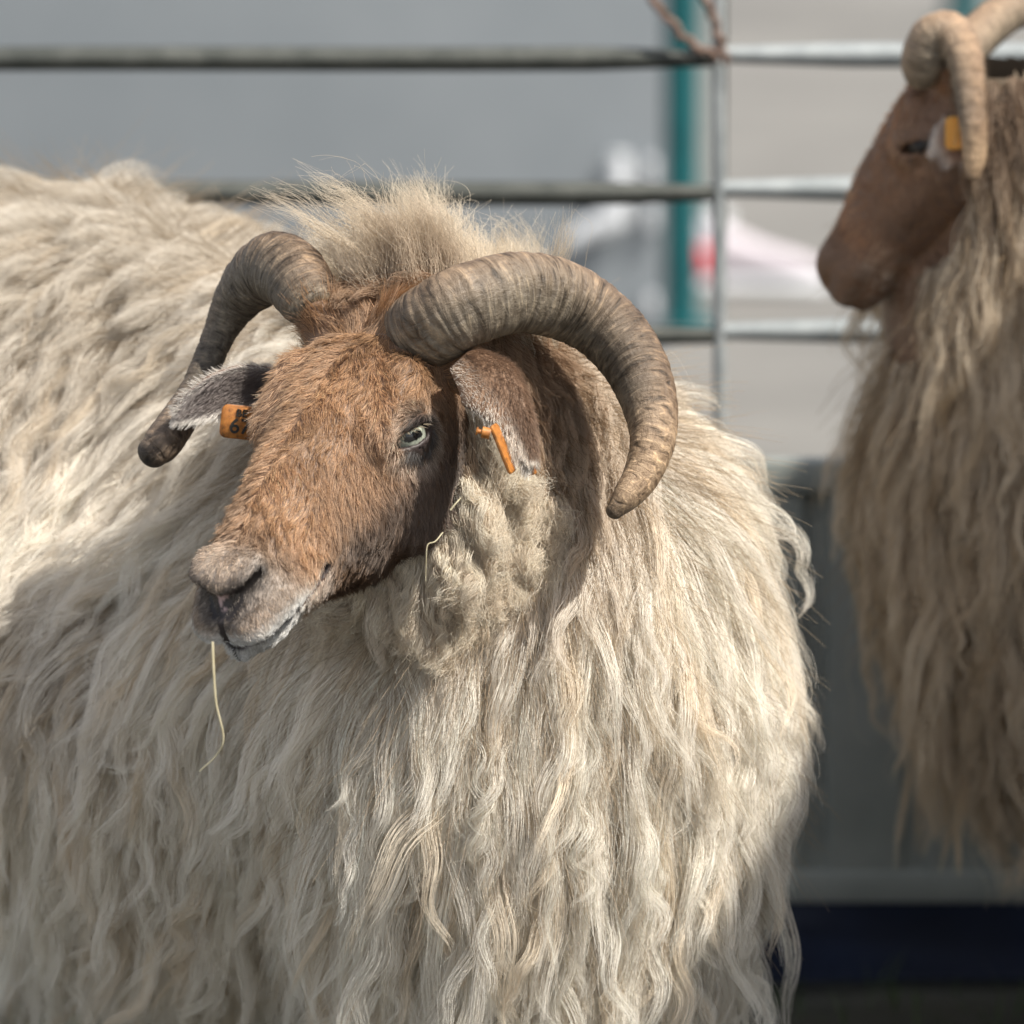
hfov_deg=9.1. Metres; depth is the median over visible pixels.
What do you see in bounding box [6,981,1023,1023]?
pen ground
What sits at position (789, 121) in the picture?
pavement
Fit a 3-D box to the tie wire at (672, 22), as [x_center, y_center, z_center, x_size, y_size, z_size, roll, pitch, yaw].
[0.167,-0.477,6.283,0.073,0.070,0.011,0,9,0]
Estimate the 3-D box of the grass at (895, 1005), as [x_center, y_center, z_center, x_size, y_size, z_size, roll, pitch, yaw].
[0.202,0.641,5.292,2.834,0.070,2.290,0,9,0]
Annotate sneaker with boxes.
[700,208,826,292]
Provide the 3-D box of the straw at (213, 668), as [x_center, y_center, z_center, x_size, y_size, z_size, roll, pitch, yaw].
[-0.226,0.147,4.832,0.012,0.103,0.022,-6,11,-32]
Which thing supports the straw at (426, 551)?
hanging from the ram at (530, 742)
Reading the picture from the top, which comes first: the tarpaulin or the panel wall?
the panel wall
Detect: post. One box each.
[663,0,712,327]
[946,0,981,16]
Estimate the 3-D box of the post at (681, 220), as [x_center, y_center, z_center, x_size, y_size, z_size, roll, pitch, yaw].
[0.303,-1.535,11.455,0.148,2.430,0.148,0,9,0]
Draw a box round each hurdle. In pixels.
[0,0,727,344]
[712,0,1023,901]
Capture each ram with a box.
[0,108,840,1023]
[805,0,1023,905]
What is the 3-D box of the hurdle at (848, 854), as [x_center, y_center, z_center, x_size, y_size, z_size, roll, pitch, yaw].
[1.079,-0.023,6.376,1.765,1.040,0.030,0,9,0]
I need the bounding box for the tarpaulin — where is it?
[743,902,1023,982]
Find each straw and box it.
[200,642,223,770]
[425,532,442,580]
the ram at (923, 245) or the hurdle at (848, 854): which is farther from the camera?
the hurdle at (848, 854)
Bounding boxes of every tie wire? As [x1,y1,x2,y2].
[648,0,719,61]
[700,0,729,64]
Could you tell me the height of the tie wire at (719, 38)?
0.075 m
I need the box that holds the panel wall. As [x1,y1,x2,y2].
[0,0,663,346]
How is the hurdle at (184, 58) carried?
on the pen ground at (935, 995)
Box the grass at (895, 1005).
[11,947,1023,1023]
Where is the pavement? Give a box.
[663,0,1023,456]
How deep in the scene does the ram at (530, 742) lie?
5.11 m
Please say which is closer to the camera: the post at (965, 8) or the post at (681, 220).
the post at (681, 220)
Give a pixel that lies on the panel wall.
(603, 126)

